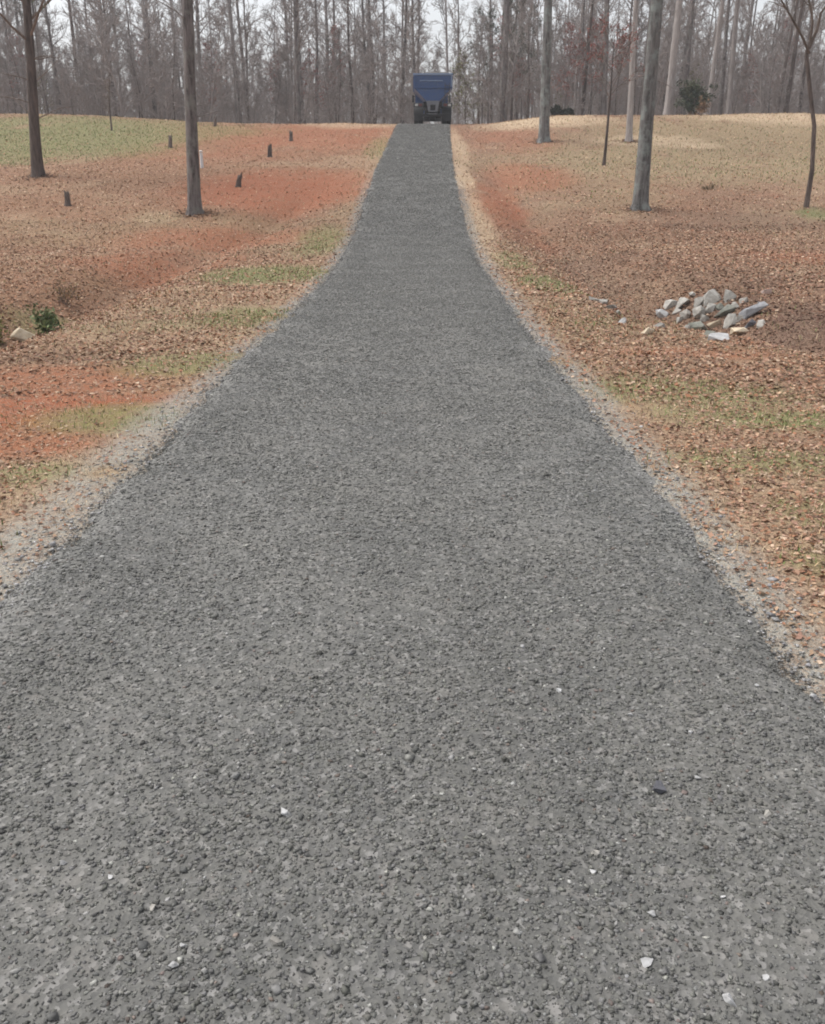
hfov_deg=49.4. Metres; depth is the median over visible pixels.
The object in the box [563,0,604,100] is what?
hardwood tree
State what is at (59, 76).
sapling
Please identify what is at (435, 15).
sky
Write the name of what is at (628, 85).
sapling
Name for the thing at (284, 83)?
sapling
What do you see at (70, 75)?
sapling
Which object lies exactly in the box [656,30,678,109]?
sapling
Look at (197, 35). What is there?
hardwood tree
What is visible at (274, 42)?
hardwood tree
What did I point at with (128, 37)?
hardwood tree
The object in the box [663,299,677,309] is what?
rock
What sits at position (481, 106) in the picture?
sapling
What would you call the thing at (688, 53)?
hardwood tree
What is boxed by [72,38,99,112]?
sapling
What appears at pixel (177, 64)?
hardwood tree
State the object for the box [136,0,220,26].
hardwood tree
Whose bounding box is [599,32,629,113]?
maple tree
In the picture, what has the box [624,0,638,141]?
hardwood tree
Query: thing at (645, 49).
sapling
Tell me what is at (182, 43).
hardwood tree
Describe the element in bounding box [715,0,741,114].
hardwood tree
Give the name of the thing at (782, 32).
hardwood tree
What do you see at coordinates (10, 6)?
hardwood tree
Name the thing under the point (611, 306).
rock
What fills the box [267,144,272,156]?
tree stump
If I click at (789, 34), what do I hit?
hardwood tree
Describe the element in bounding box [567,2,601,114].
hardwood tree
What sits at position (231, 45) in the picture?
hardwood tree
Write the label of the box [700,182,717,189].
weed clump
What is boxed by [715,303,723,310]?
rock
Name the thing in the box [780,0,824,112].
hardwood tree
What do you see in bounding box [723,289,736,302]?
rock
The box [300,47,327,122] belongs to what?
maple tree
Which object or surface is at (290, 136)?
tree stump
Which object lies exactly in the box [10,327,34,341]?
rock
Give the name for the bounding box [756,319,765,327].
rock
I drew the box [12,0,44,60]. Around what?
hardwood tree
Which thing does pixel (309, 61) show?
hardwood tree
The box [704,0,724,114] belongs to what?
hardwood tree
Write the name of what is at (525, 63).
hardwood tree
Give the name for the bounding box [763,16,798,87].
maple tree
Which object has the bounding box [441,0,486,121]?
hardwood tree
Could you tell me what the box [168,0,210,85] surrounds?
hardwood tree
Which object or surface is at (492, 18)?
tree
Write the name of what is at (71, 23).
pine tree
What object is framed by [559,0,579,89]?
hardwood tree
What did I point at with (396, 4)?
hardwood tree
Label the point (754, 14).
hardwood tree
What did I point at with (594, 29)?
hardwood tree
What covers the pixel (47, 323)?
shrub
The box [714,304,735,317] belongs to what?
rock
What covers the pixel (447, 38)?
hardwood tree
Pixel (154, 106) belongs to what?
hardwood tree
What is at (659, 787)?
stone
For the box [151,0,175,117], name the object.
hardwood tree
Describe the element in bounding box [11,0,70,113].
hardwood tree
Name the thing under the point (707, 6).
hardwood tree
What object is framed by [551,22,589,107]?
maple tree
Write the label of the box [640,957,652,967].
pebble
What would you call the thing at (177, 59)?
sapling
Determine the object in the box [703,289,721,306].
rock
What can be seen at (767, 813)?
pebble
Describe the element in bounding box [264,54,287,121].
maple tree
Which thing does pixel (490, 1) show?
hardwood tree
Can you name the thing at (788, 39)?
hardwood tree
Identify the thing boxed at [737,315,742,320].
rock
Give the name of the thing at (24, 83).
sapling
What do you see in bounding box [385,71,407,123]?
sapling
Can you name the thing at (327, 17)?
hardwood tree
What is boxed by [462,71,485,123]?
young tree
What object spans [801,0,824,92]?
hardwood tree
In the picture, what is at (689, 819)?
pebble
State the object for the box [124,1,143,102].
hardwood tree
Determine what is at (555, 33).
hardwood tree
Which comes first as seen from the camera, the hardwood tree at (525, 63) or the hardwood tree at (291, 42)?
the hardwood tree at (291, 42)
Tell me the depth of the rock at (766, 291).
18.42 m
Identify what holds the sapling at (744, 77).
on the ground at (272, 201)
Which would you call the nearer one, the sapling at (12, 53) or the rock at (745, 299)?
the rock at (745, 299)
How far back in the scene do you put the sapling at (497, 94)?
75.45 m
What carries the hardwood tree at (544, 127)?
on the ground at (272, 201)
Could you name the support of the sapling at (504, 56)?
on the ground at (272, 201)
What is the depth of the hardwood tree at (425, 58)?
105.27 m
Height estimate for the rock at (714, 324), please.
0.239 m
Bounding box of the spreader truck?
[412,72,452,123]
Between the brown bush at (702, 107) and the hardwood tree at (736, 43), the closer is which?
the brown bush at (702, 107)
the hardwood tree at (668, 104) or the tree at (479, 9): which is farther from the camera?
the tree at (479, 9)
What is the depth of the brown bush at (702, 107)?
56.58 m
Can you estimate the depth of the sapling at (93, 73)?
79.39 m
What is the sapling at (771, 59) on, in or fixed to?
on the ground at (272, 201)
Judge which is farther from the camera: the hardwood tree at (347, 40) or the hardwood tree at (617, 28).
the hardwood tree at (617, 28)
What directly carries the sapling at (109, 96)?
on the ground at (272, 201)
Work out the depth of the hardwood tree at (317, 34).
95.97 m
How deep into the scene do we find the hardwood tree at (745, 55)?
101.58 m
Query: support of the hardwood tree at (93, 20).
on the ground at (272, 201)
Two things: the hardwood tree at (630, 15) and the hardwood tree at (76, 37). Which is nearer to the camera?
the hardwood tree at (630, 15)
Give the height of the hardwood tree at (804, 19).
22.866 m
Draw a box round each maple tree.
[5,33,25,113]
[128,40,150,118]
[198,43,227,109]
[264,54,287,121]
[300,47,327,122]
[318,24,353,122]
[483,16,517,108]
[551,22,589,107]
[562,32,590,101]
[576,17,611,114]
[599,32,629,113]
[735,54,763,113]
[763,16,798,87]
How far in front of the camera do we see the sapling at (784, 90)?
74.62 m
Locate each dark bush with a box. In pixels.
[550,104,562,115]
[562,105,574,115]
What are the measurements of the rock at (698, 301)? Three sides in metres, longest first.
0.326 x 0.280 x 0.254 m
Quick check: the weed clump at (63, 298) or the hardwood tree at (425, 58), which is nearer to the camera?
the weed clump at (63, 298)
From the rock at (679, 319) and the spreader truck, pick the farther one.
the spreader truck
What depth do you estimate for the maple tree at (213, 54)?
79.41 m
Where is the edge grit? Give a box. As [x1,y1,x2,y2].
[0,188,824,717]
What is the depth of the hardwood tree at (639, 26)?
70.83 m
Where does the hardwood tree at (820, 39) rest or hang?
on the ground at (272, 201)
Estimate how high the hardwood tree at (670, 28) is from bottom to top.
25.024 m
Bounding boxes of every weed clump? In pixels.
[48,276,79,304]
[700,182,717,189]
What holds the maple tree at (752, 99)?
on the ground at (272, 201)
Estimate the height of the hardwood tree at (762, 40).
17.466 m
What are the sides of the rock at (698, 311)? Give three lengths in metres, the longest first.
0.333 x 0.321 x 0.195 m
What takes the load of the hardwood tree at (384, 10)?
on the ground at (272, 201)
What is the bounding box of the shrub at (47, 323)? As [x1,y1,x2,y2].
[25,303,63,333]
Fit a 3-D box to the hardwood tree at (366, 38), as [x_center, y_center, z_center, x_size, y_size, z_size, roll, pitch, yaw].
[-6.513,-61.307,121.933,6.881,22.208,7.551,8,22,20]
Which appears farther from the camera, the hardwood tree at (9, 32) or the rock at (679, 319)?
the hardwood tree at (9, 32)
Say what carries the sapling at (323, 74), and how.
on the ground at (272, 201)
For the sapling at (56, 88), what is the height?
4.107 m
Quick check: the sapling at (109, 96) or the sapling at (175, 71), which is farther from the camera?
the sapling at (175, 71)
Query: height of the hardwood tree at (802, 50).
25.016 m
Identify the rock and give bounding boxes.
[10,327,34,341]
[599,299,607,303]
[606,305,616,308]
[641,327,654,333]
[653,322,664,327]
[656,309,667,317]
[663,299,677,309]
[672,308,680,314]
[676,297,689,308]
[676,316,682,322]
[680,309,690,318]
[688,321,706,329]
[692,305,704,318]
[694,297,703,307]
[700,314,709,321]
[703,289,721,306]
[704,330,715,336]
[705,303,715,313]
[707,320,721,327]
[707,332,728,339]
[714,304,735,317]
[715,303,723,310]
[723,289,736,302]
[723,313,738,328]
[730,327,748,334]
[731,302,738,307]
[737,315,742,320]
[739,297,748,303]
[739,301,767,318]
[745,319,756,327]
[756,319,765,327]
[761,289,771,293]
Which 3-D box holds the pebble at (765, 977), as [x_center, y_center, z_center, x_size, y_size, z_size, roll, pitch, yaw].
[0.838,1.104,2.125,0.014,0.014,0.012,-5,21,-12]
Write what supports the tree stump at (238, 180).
on the ground at (272, 201)
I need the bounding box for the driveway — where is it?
[0,124,824,1023]
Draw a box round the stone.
[652,780,666,793]
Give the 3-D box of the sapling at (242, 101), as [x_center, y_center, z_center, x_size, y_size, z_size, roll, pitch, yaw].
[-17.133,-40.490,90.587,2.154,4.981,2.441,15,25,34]
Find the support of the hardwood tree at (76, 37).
on the ground at (272, 201)
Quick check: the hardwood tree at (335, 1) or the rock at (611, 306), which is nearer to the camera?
the rock at (611, 306)
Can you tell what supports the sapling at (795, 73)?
on the ground at (272, 201)
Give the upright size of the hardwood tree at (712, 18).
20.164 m
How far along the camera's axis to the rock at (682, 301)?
19.04 m
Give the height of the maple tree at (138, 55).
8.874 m
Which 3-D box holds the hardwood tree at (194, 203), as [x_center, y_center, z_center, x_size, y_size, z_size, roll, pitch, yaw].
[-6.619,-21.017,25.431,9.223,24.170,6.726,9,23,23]
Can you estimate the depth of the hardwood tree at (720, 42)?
109.82 m
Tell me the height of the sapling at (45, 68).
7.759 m
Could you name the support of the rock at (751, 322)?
on the ground at (272, 201)
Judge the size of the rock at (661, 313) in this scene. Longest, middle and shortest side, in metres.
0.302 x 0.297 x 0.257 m
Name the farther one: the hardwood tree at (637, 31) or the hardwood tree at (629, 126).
the hardwood tree at (637, 31)
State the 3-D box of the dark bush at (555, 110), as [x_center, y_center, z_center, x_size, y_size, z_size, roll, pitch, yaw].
[9.724,-26.990,60.337,1.005,0.890,0.989,0,21,0]
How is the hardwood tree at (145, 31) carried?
on the ground at (272, 201)
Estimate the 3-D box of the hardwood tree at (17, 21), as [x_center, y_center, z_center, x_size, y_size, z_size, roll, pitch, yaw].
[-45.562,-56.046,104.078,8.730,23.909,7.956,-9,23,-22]
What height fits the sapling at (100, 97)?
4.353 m
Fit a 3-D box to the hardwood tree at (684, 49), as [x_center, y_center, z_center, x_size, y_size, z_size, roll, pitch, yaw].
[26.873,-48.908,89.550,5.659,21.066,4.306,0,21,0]
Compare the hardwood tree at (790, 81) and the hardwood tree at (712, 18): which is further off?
the hardwood tree at (712, 18)
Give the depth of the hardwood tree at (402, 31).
76.87 m
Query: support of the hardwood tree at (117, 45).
on the ground at (272, 201)
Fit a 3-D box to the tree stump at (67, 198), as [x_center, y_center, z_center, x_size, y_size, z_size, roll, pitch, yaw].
[-11.823,-10.707,30.671,0.300,0.614,0.309,0,21,0]
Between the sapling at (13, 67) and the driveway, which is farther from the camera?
the sapling at (13, 67)
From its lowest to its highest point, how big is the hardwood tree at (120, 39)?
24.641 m
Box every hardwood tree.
[0,0,32,16]
[0,0,34,113]
[0,0,48,113]
[0,0,128,177]
[2,0,57,88]
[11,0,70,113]
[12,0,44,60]
[24,2,65,113]
[52,0,116,114]
[63,0,85,111]
[83,1,115,102]
[83,1,124,116]
[88,6,120,114]
[103,1,138,70]
[107,0,138,112]
[112,0,147,116]
[118,0,166,118]
[118,0,182,118]
[119,1,159,75]
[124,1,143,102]
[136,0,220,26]
[139,0,182,119]
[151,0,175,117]
[155,0,183,110]
[157,0,216,215]
[161,0,242,121]
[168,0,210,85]
[177,17,203,89]
[200,0,227,121]
[204,0,273,123]
[208,0,244,122]
[211,0,243,121]
[211,0,245,122]
[213,0,259,123]
[229,0,269,120]
[256,0,293,120]
[257,0,284,122]
[264,0,304,123]
[269,0,319,123]
[276,0,328,123]
[278,0,311,79]
[280,0,308,123]
[293,9,324,118]
[300,0,327,122]
[300,0,359,123]
[305,0,344,121]
[311,0,366,121]
[316,0,368,122]
[336,0,364,121]
[337,0,388,113]
[341,0,381,123]
[346,0,379,123]
[346,15,382,123]
[348,0,388,122]
[368,0,408,123]
[379,0,420,123]
[381,0,429,123]
[382,0,431,94]
[389,0,406,104]
[406,0,444,72]
[430,0,460,102]
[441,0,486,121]
[458,0,517,119]
[474,0,542,121]
[482,0,531,120]
[498,0,517,121]
[503,0,538,119]
[507,2,537,118]
[508,0,543,117]
[526,0,542,117]
[536,0,562,142]
[542,0,571,90]
[551,0,575,85]
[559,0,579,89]
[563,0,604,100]
[567,0,604,114]
[567,0,613,70]
[567,0,615,75]
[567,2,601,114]
[568,0,626,109]
[572,0,615,114]
[574,0,621,111]
[577,1,603,101]
[581,3,611,100]
[598,0,629,113]
[600,0,609,114]
[609,0,647,91]
[618,1,647,100]
[623,0,650,71]
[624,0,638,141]
[625,0,671,114]
[630,0,673,211]
[636,0,662,114]
[638,0,707,114]
[641,2,686,64]
[644,0,667,45]
[658,0,695,71]
[663,0,682,114]
[664,0,704,114]
[666,2,723,66]
[676,0,710,80]
[679,0,695,114]
[693,0,708,52]
[700,0,733,91]
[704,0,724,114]
[710,3,729,113]
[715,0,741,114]
[715,0,749,112]
[716,0,754,111]
[717,0,748,76]
[725,0,739,113]
[725,0,751,104]
[730,0,778,113]
[746,19,769,110]
[758,0,788,112]
[760,0,804,73]
[765,0,790,89]
[765,0,824,113]
[766,0,805,87]
[767,1,802,110]
[771,0,824,101]
[774,0,816,112]
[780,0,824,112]
[784,0,824,113]
[791,2,811,96]
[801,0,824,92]
[807,2,824,106]
[812,5,824,91]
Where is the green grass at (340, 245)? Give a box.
[0,113,824,568]
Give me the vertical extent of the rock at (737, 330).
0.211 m
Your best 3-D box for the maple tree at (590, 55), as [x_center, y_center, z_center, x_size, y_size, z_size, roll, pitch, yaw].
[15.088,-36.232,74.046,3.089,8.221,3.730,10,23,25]
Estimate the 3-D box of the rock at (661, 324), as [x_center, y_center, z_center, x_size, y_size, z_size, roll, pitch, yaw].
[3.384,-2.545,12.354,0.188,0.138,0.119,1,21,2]
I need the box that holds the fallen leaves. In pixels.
[0,113,824,673]
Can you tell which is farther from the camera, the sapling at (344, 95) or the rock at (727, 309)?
the sapling at (344, 95)
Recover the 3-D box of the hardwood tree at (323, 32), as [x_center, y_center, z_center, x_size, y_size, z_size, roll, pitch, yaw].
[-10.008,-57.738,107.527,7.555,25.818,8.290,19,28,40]
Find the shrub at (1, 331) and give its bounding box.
[0,315,10,346]
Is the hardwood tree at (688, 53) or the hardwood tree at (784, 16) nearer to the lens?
the hardwood tree at (688, 53)
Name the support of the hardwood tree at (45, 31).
on the ground at (272, 201)
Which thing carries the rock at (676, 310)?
on the ground at (272, 201)
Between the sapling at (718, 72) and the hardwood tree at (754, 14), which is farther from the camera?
the hardwood tree at (754, 14)
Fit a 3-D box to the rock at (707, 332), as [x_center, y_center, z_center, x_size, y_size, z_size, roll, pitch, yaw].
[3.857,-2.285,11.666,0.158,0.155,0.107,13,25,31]
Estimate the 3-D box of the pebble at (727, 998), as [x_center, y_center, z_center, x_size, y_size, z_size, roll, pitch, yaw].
[0.730,1.123,2.063,0.021,0.025,0.032,-5,21,-12]
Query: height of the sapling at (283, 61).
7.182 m
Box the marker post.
[199,150,203,167]
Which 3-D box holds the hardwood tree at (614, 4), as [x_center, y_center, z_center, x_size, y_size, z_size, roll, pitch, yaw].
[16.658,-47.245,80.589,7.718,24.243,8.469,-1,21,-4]
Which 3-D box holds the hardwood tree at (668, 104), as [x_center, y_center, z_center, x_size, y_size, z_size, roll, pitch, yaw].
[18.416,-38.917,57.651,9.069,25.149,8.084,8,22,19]
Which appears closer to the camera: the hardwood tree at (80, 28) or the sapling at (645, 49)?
the sapling at (645, 49)
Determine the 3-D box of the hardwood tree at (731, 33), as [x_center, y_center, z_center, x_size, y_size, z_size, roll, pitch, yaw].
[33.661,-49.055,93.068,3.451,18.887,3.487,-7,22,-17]
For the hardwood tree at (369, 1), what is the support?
on the ground at (272, 201)
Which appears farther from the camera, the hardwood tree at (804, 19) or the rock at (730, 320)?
the hardwood tree at (804, 19)
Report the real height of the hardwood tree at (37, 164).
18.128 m
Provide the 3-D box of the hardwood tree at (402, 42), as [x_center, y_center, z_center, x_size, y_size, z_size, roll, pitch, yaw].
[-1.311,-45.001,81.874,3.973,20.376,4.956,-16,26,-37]
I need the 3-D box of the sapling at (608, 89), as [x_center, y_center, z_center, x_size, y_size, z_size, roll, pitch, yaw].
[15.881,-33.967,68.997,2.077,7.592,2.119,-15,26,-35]
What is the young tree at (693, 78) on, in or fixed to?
on the ground at (272, 201)
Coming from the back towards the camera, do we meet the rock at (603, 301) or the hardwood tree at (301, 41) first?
the hardwood tree at (301, 41)
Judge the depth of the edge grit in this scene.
5.89 m
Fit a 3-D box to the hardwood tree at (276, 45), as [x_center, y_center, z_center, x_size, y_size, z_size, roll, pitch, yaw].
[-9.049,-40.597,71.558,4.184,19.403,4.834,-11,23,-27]
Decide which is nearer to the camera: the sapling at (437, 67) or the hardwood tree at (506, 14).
the hardwood tree at (506, 14)
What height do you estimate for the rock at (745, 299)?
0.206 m
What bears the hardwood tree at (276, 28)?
on the ground at (272, 201)
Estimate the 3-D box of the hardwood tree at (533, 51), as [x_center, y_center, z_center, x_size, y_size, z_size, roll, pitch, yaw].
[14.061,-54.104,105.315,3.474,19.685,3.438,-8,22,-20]
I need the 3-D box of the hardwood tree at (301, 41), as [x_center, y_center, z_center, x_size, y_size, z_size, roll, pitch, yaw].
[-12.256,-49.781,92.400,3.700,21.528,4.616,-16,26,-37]
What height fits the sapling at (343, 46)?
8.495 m
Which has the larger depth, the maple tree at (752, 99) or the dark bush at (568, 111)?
the maple tree at (752, 99)
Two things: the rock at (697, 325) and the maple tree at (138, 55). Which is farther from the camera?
the maple tree at (138, 55)
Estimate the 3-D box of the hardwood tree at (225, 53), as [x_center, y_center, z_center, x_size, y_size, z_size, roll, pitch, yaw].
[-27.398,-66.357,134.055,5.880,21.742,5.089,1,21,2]
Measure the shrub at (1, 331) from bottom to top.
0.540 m
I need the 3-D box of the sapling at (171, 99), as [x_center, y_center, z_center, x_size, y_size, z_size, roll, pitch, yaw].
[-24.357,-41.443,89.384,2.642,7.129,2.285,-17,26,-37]
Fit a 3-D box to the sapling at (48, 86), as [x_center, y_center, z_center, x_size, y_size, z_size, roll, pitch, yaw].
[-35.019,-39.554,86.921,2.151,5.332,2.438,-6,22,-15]
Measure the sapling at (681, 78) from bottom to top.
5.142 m
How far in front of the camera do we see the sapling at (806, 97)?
81.34 m
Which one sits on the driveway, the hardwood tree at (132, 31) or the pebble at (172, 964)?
the pebble at (172, 964)
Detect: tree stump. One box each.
[64,190,71,205]
[168,134,172,147]
[235,172,241,186]
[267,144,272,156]
[289,130,292,140]
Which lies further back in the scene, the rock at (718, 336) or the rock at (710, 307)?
the rock at (710, 307)
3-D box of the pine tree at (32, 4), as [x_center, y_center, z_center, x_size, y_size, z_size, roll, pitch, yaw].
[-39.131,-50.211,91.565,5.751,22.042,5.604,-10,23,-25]
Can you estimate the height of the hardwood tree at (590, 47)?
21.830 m
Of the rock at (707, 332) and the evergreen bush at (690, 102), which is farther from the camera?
the evergreen bush at (690, 102)
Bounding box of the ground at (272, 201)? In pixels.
[0,113,824,705]
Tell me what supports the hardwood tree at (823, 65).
on the ground at (272, 201)
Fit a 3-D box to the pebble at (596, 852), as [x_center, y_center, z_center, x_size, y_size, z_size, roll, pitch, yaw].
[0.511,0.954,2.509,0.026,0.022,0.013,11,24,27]
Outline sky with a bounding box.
[0,0,824,123]
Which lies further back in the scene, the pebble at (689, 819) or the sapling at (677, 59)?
the sapling at (677, 59)
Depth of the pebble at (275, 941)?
2.20 m
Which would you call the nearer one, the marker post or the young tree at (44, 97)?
the marker post
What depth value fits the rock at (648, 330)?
11.74 m
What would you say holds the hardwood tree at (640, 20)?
on the ground at (272, 201)
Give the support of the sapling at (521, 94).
on the ground at (272, 201)
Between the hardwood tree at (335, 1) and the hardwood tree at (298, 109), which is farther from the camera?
the hardwood tree at (335, 1)
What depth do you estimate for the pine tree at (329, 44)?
85.94 m
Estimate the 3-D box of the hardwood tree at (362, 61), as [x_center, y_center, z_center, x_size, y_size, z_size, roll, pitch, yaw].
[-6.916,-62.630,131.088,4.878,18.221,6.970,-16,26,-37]
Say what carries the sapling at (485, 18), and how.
on the ground at (272, 201)
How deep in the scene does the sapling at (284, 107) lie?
79.11 m
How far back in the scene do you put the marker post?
38.91 m
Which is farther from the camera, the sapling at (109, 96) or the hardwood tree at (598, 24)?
the hardwood tree at (598, 24)
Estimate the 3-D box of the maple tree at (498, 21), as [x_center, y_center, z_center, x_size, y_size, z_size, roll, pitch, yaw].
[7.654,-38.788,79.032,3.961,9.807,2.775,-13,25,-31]
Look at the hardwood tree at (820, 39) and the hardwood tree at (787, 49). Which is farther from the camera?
the hardwood tree at (820, 39)
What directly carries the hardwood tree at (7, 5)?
on the ground at (272, 201)
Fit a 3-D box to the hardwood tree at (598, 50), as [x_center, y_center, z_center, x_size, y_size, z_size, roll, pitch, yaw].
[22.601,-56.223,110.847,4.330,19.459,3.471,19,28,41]
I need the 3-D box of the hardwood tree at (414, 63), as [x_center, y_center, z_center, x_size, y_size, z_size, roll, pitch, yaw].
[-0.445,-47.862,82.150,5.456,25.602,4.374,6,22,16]
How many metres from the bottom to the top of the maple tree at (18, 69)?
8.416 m
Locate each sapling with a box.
[0,10,26,113]
[3,33,27,113]
[14,44,39,113]
[26,22,58,112]
[42,76,57,112]
[51,60,74,112]
[51,80,68,113]
[57,48,80,113]
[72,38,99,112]
[84,46,110,113]
[93,70,117,115]
[101,69,114,130]
[121,26,149,117]
[125,35,148,117]
[159,25,184,119]
[163,59,181,118]
[169,43,183,119]
[240,88,250,123]
[248,59,276,122]
[264,42,293,123]
[273,80,288,123]
[274,50,290,119]
[300,67,325,122]
[311,49,324,123]
[313,55,341,121]
[330,25,358,121]
[337,49,349,122]
[366,29,394,123]
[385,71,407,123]
[432,45,442,123]
[462,18,512,122]
[467,13,499,122]
[475,85,494,123]
[479,56,511,122]
[490,16,519,121]
[510,51,534,117]
[513,0,541,118]
[572,14,644,165]
[584,67,598,115]
[606,16,631,114]
[616,52,640,112]
[634,43,646,114]
[656,0,687,114]
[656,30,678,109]
[672,68,692,114]
[706,44,729,111]
[716,57,751,113]
[732,57,752,113]
[751,16,794,112]
[767,0,824,207]
[769,63,797,111]
[781,38,804,112]
[795,77,816,112]
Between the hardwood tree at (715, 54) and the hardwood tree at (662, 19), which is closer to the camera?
the hardwood tree at (715, 54)
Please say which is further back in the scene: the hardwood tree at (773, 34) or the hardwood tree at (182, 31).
the hardwood tree at (773, 34)
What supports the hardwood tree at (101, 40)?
on the ground at (272, 201)
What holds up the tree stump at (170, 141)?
on the ground at (272, 201)
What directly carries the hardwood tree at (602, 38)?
on the ground at (272, 201)
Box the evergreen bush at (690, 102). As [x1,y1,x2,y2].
[674,79,717,114]
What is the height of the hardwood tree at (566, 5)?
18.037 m
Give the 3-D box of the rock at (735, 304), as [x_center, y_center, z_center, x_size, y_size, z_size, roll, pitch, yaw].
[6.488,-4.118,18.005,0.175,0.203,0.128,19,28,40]
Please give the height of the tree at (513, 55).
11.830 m
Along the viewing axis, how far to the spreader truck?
57.01 m
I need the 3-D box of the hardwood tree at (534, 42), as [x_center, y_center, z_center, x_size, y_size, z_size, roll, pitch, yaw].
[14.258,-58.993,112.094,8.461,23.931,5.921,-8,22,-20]
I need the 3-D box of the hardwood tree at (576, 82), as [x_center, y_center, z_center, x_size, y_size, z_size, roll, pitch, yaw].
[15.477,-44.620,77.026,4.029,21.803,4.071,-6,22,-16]
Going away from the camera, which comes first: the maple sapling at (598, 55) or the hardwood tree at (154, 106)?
the maple sapling at (598, 55)
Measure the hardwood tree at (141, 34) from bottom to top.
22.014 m
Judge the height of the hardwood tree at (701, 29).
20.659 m
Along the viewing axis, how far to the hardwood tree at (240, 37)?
86.19 m
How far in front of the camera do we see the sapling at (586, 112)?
86.22 m
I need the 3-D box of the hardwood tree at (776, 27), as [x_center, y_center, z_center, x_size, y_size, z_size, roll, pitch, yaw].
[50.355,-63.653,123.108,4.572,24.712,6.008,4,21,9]
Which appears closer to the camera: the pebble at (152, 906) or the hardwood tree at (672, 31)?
the pebble at (152, 906)
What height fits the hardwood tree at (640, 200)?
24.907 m
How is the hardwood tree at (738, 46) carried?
on the ground at (272, 201)
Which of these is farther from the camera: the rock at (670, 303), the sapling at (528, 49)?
the sapling at (528, 49)
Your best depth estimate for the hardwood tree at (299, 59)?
86.03 m
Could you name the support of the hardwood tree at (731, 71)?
on the ground at (272, 201)
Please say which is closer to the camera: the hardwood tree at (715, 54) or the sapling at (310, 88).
the hardwood tree at (715, 54)
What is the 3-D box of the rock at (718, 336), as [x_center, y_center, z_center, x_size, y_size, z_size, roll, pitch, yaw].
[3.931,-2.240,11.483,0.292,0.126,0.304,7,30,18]
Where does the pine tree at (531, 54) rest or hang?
on the ground at (272, 201)
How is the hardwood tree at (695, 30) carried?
on the ground at (272, 201)
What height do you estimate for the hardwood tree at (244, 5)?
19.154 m
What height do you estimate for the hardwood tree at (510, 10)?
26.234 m
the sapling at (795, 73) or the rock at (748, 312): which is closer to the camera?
the rock at (748, 312)
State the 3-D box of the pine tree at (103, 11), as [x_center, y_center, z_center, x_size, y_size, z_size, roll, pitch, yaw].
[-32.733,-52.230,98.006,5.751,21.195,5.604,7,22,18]
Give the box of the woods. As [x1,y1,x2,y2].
[8,1,824,123]
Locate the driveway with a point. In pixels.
(400, 970)
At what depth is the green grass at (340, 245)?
18.84 m
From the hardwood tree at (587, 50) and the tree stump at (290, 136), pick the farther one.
the hardwood tree at (587, 50)
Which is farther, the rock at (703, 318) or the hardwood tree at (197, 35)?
the hardwood tree at (197, 35)
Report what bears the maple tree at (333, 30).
on the ground at (272, 201)
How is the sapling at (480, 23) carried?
on the ground at (272, 201)
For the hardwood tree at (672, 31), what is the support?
on the ground at (272, 201)
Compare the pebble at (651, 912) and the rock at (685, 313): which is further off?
the rock at (685, 313)
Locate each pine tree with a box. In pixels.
[6,0,46,109]
[67,0,83,114]
[74,0,122,112]
[325,25,348,119]
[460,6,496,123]
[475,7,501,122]
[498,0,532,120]
[518,2,542,116]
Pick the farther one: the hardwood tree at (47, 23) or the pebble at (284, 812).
the hardwood tree at (47, 23)
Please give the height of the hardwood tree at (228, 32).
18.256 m
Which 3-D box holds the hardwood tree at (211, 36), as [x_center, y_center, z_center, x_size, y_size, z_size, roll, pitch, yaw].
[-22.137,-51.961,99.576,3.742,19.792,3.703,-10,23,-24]
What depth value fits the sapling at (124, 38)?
75.98 m
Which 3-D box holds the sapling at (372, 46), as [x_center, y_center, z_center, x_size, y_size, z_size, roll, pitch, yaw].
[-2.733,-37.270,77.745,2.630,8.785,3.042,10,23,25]
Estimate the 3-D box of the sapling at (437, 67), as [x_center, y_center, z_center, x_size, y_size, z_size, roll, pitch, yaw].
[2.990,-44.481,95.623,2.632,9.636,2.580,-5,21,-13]
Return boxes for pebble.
[150,904,155,910]
[168,961,178,967]
[270,935,281,945]
[281,807,287,815]
[591,850,599,855]
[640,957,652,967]
[647,910,655,916]
[685,816,692,821]
[722,993,736,1006]
[762,974,768,980]
[764,809,771,816]
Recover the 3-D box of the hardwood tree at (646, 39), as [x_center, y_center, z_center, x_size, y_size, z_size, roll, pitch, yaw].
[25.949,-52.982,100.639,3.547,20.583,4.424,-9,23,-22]
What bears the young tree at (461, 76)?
on the ground at (272, 201)
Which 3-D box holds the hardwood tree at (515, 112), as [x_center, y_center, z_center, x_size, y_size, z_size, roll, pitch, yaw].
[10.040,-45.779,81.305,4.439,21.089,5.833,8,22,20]
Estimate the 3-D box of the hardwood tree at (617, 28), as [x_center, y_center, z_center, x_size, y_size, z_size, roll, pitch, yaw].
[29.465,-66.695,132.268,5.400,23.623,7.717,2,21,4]
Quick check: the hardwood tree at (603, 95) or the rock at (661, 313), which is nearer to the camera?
the rock at (661, 313)
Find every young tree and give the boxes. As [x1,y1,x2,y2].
[36,70,53,113]
[451,50,481,123]
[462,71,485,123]
[678,63,701,113]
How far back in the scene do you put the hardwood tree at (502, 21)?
84.48 m
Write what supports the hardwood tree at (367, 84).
on the ground at (272, 201)
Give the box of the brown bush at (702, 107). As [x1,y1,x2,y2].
[695,96,710,115]

